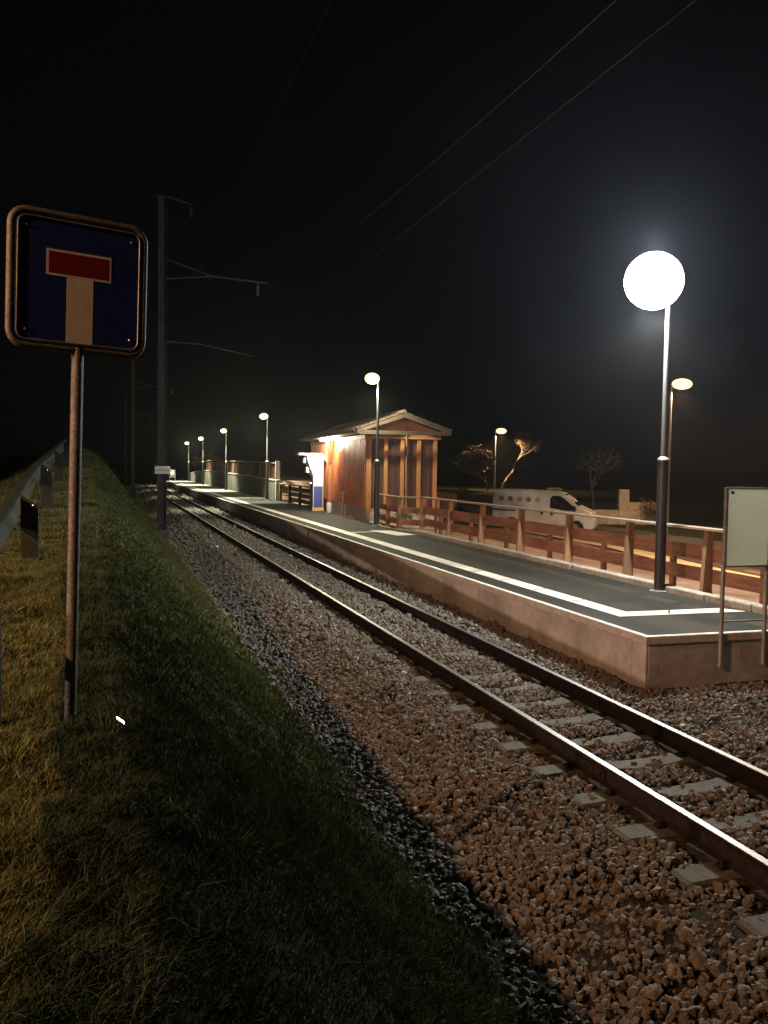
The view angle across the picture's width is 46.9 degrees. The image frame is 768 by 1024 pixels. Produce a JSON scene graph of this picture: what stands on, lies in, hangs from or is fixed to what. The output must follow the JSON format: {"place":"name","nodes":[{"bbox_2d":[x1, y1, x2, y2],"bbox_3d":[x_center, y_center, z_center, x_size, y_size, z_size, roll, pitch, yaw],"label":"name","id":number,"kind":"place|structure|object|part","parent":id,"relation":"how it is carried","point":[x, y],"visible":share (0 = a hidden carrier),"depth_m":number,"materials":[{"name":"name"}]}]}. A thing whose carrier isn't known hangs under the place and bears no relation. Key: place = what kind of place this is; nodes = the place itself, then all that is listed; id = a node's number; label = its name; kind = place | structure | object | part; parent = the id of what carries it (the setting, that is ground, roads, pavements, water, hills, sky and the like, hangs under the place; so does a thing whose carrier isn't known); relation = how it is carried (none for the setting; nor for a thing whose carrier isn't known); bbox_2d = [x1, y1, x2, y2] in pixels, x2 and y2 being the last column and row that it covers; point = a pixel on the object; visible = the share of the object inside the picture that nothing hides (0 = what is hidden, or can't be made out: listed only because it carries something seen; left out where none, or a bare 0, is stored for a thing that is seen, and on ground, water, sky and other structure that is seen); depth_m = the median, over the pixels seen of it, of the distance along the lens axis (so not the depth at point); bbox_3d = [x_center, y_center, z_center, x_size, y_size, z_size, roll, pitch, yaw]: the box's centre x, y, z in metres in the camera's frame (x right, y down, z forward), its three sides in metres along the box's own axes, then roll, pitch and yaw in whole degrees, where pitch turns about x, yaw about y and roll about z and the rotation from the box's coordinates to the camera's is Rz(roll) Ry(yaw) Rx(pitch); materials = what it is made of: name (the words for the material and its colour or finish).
{"place":"outdoors","nodes":[
{"label":"outdoors","id":0,"kind":"place"},
{"bbox_2d":[0,446,578,1023],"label":"embankment ground","id":1,"kind":"structure","parent":0,"point":[14,463],"depth_m":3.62,"materials":[{"name":"green plant"}]},
{"bbox_2d":[0,469,18,474],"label":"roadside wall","id":2,"kind":"structure","parent":1,"relation":"on","point":[5,471],"depth_m":43.99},
{"bbox_2d":[0,438,69,727],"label":"guardrail","id":3,"kind":"object","parent":1,"relation":"on","point":[15,504],"visible":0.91,"depth_m":10.04,"materials":[{"name":"metal"}]},
{"bbox_2d":[5,205,147,720],"bbox_3d":[-1.645,-0.012,4.708,0.724,3.092,0.062,0,3,-34],"label":"dead end sign","id":4,"kind":"object","parent":1,"relation":"on","point":[73,280],"visible":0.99,"depth_m":4.66,"materials":[{"name":"metal"}]},
{"bbox_2d":[124,396,150,483],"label":"catenary mast","id":5,"kind":"object","parent":1,"relation":"on","point":[125,441],"visible":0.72,"depth_m":118.74,"materials":[{"name":"metal"}]},
{"bbox_2d":[130,358,176,495],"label":"catenary mast","id":6,"kind":"object","parent":1,"relation":"on","point":[133,487],"visible":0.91,"depth_m":74.70,"materials":[{"name":"metal"}]},
{"bbox_2d":[155,194,267,542],"bbox_3d":[-5.871,-4.534,30.221,3.796,11.998,0.480,0,3,-17],"label":"catenary mast","id":7,"kind":"object","parent":1,"relation":"on","point":[162,342],"visible":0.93,"depth_m":29.72,"materials":[{"name":"metal"}]},
{"bbox_2d":[155,466,169,473],"bbox_3d":[-7.432,-1.407,29.715,0.500,0.260,0.014,0,3,-13],"label":"mast plate","id":8,"kind":"object","parent":7,"relation":"attached to","point":[162,469],"visible":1,"depth_m":29.71,"materials":[{"name":"white metal"}]},
{"bbox_2d":[129,1,330,417],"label":"feeder wire","id":9,"kind":"object","parent":7,"relation":"hanging from","point":[258,146],"visible":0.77,"depth_m":21.99,"materials":[{"name":"black metal"}]},
{"bbox_2d":[144,0,615,424],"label":"messenger wire","id":10,"kind":"object","parent":7,"relation":"hanging from","point":[448,148],"visible":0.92,"depth_m":12.45,"materials":[{"name":"grey metal"}]},
{"bbox_2d":[144,0,695,434],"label":"contact wire","id":11,"kind":"object","parent":7,"relation":"hanging from","point":[503,153],"visible":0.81,"depth_m":9.94,"materials":[{"name":"grey metal"}]},
{"bbox_2d":[0,0,767,472],"label":"sky","id":12,"kind":"structure","parent":0,"point":[507,305],"materials":[{"name":"black"}]},
{"bbox_2d":[107,464,767,483],"bbox_3d":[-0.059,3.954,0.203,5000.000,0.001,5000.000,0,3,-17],"label":"ground","id":13,"kind":"structure","parent":0,"point":[756,478],"depth_m":629.09,"materials":[{"name":"soil"}]},
{"bbox_2d":[117,472,767,1023],"bbox_3d":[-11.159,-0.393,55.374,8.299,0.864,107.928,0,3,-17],"label":"ballast","id":14,"kind":"structure","parent":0,"point":[239,575],"depth_m":7.58,"materials":[{"name":"gravel"}]},
{"bbox_2d":[127,472,767,940],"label":"railway track","id":15,"kind":"structure","parent":14,"relation":"on","point":[731,856],"depth_m":8.04,"materials":[{"name":"metal"}]},
{"bbox_2d":[144,470,759,602],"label":"station ground","id":16,"kind":"structure","parent":0,"point":[729,591],"depth_m":24.02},
{"bbox_2d":[189,446,220,465],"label":"leafy bush","id":17,"kind":"object","parent":16,"relation":"on","point":[210,454],"visible":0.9,"depth_m":86.55,"materials":[{"name":"green plant"}]},
{"bbox_2d":[300,409,452,528],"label":"station building","id":18,"kind":"structure","parent":16,"relation":"on","point":[408,463],"depth_m":30.05,"materials":[{"name":"brown wood"}]},
{"bbox_2d":[373,493,438,533],"bbox_3d":[0.059,-0.084,29.637,1.076,1.070,7.401,0,3,-17],"label":"wooden fence","id":19,"kind":"object","parent":16,"relation":"on","point":[399,521],"visible":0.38,"depth_m":26.89,"materials":[{"name":"brown wood"}]},
{"bbox_2d":[166,480,767,688],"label":"platform","id":20,"kind":"structure","parent":0,"point":[633,630],"depth_m":13.69,"materials":[{"name":"concrete"}]},
{"bbox_2d":[170,470,174,476],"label":"platform end sign","id":21,"kind":"object","parent":20,"relation":"on","point":[172,473],"visible":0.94,"depth_m":93.46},
{"bbox_2d":[185,442,189,480],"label":"platform lamp","id":22,"kind":"object","parent":20,"relation":"on","point":[186,443],"visible":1,"depth_m":94.60,"materials":[{"name":"metal"}]},
{"bbox_2d":[199,437,203,484],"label":"platform lamp","id":23,"kind":"object","parent":20,"relation":"on","point":[201,438],"visible":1,"depth_m":80.28,"materials":[{"name":"metal"}]},
{"bbox_2d":[221,429,226,489],"bbox_3d":[-11.633,-3.828,64.546,0.570,4.495,0.375,0,3,-17],"label":"platform lamp","id":24,"kind":"object","parent":20,"relation":"on","point":[223,430],"visible":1,"depth_m":64.54,"materials":[{"name":"metal"}]},
{"bbox_2d":[184,470,282,500],"bbox_3d":[-14.649,-2.786,76.419,0.420,1.605,61.280,0,3,-17],"label":"fence","id":25,"kind":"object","parent":20,"relation":"on","point":[250,485],"depth_m":60.43,"materials":[{"name":"grey metal"}]},
{"bbox_2d":[206,460,280,479],"bbox_3d":[-11.085,-3.232,65.128,0.180,1.276,36.810,0,3,-17],"label":"wooden balustrade","id":26,"kind":"object","parent":25,"relation":"on","point":[239,467],"visible":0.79,"depth_m":60.31,"materials":[{"name":"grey wood"}]},
{"bbox_2d":[275,461,278,478],"bbox_3d":[-5.701,-2.255,47.313,0.220,0.960,0.050,0,3,-17],"label":"end panel","id":27,"kind":"object","parent":25,"relation":"on","point":[276,469],"visible":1,"depth_m":47.28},
{"bbox_2d":[260,413,268,499],"bbox_3d":[-6.399,-2.962,47.555,0.570,4.665,0.375,0,3,-17],"label":"platform lamp","id":28,"kind":"object","parent":20,"relation":"on","point":[263,415],"visible":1,"depth_m":47.56,"materials":[{"name":"metal"}]},
{"bbox_2d":[278,483,309,504],"bbox_3d":[-4.379,-0.814,43.322,0.210,1.030,7.590,0,3,-17],"label":"wooden fence","id":29,"kind":"object","parent":20,"relation":"on","point":[299,495],"visible":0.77,"depth_m":43.70,"materials":[{"name":"brown wood"}]},
{"bbox_2d":[296,453,325,510],"bbox_3d":[-3.067,-1.275,37.569,1.260,2.420,0.720,0,3,-17],"label":"information stele","id":30,"kind":"object","parent":20,"relation":"on","point":[314,468],"visible":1,"depth_m":37.34,"materials":[{"name":"metal"}]},
{"bbox_2d":[365,373,379,525],"bbox_3d":[-0.354,-1.998,28.409,0.598,4.886,0.400,0,3,-17],"label":"platform lamp","id":31,"kind":"object","parent":20,"relation":"on","point":[372,378],"visible":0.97,"depth_m":28.42,"materials":[{"name":"metal"}]},
{"bbox_2d":[391,508,417,527],"bbox_3d":[0.593,0.176,27.561,0.798,0.759,0.746,3,3,32],"label":"bed shrub","id":32,"kind":"object","parent":20,"relation":"on","point":[405,515],"visible":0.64,"depth_m":27.44,"materials":[{"name":"green plant"}]},
{"bbox_2d":[419,497,767,604],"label":"wooden fence","id":33,"kind":"object","parent":20,"relation":"on","point":[708,554],"visible":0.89,"depth_m":16.64,"materials":[{"name":"brown wood"}]},
{"bbox_2d":[624,252,683,592],"bbox_3d":[4.142,-1.376,13.818,0.890,5.275,0.890,0,3,-17],"label":"platform lamp","id":34,"kind":"object","parent":20,"relation":"on","point":[653,280],"visible":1,"depth_m":13.63,"materials":[{"name":"metal"}]},
{"bbox_2d":[717,487,767,666],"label":"notice board","id":35,"kind":"object","parent":20,"relation":"attached to","point":[745,530],"visible":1,"depth_m":10.38,"materials":[{"name":"metal"}]},
{"bbox_2d":[182,474,767,551],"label":"field","id":36,"kind":"structure","parent":0,"point":[701,504],"depth_m":77.40,"materials":[{"name":"plant"}]},
{"bbox_2d":[451,441,496,490],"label":"shrub","id":37,"kind":"object","parent":36,"relation":"on","point":[474,461],"visible":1,"depth_m":76.32,"materials":[{"name":"plant"}]},
{"bbox_2d":[493,428,505,489],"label":"street lamp","id":38,"kind":"object","parent":36,"relation":"on","point":[501,431],"visible":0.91,"depth_m":79.82,"materials":[{"name":"metal"}]},
{"bbox_2d":[501,430,545,488],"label":"bare tree","id":39,"kind":"object","parent":36,"relation":"on","point":[522,439],"visible":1,"depth_m":78.53,"materials":[{"name":"brown plant"}]},
{"bbox_2d":[575,445,622,510],"bbox_3d":[11.275,-1.437,47.096,2.795,4.300,2.281,0,3,-17],"label":"tree","id":40,"kind":"object","parent":36,"relation":"on","point":[592,484],"visible":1,"depth_m":46.75,"materials":[{"name":"brown plant"}]},
{"bbox_2d":[594,489,655,524],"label":"garden wall","id":41,"kind":"structure","parent":36,"relation":"on","point":[626,508],"depth_m":48.54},
{"bbox_2d":[637,498,655,520],"bbox_3d":[14.505,-0.098,48.035,1.393,1.345,1.609,2,3,23],"label":"hedge plant","id":42,"kind":"object","parent":36,"relation":"on","point":[649,506],"visible":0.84,"depth_m":48.01,"materials":[{"name":"brown plant"}]},
{"bbox_2d":[667,379,691,533],"bbox_3d":[13.893,-2.618,41.813,1.100,7.316,0.640,1,3,-3],"label":"street lamp","id":43,"kind":"object","parent":36,"relation":"on","point":[681,384],"visible":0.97,"depth_m":41.65,"materials":[{"name":"metal"}]},
{"bbox_2d":[442,491,759,575],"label":"street","id":44,"kind":"structure","parent":0,"point":[489,510],"depth_m":39.41,"materials":[{"name":"grey asphalt"}]},
{"bbox_2d":[492,489,597,529],"bbox_3d":[7.696,-0.033,42.234,4.760,1.985,2.280,3,4,19],"label":"parked van","id":45,"kind":"object","parent":44,"relation":"on","point":[549,500],"visible":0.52,"depth_m":41.46,"materials":[{"name":"paint"}]},
{"bbox_3d":[8.287,-0.046,41.128,1.340,1.500,0.192,3,4,19],"label":"front door","id":46,"kind":"part","parent":45,"relation":"part of","materials":[{"name":"paint"}]},
{"bbox_2d":[546,487,561,491],"bbox_3d":[9.215,-0.347,48.154,0.840,1.950,0.600,1,3,6],"label":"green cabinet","id":47,"kind":"object","parent":44,"relation":"on","point":[553,489],"visible":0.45,"depth_m":47.81,"materials":[{"name":"green metal"}]},
{"bbox_2d":[456,520,759,577],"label":"pavement","id":48,"kind":"structure","parent":0,"point":[649,554],"depth_m":28.64,"materials":[{"name":"beige concrete"}]}
]}

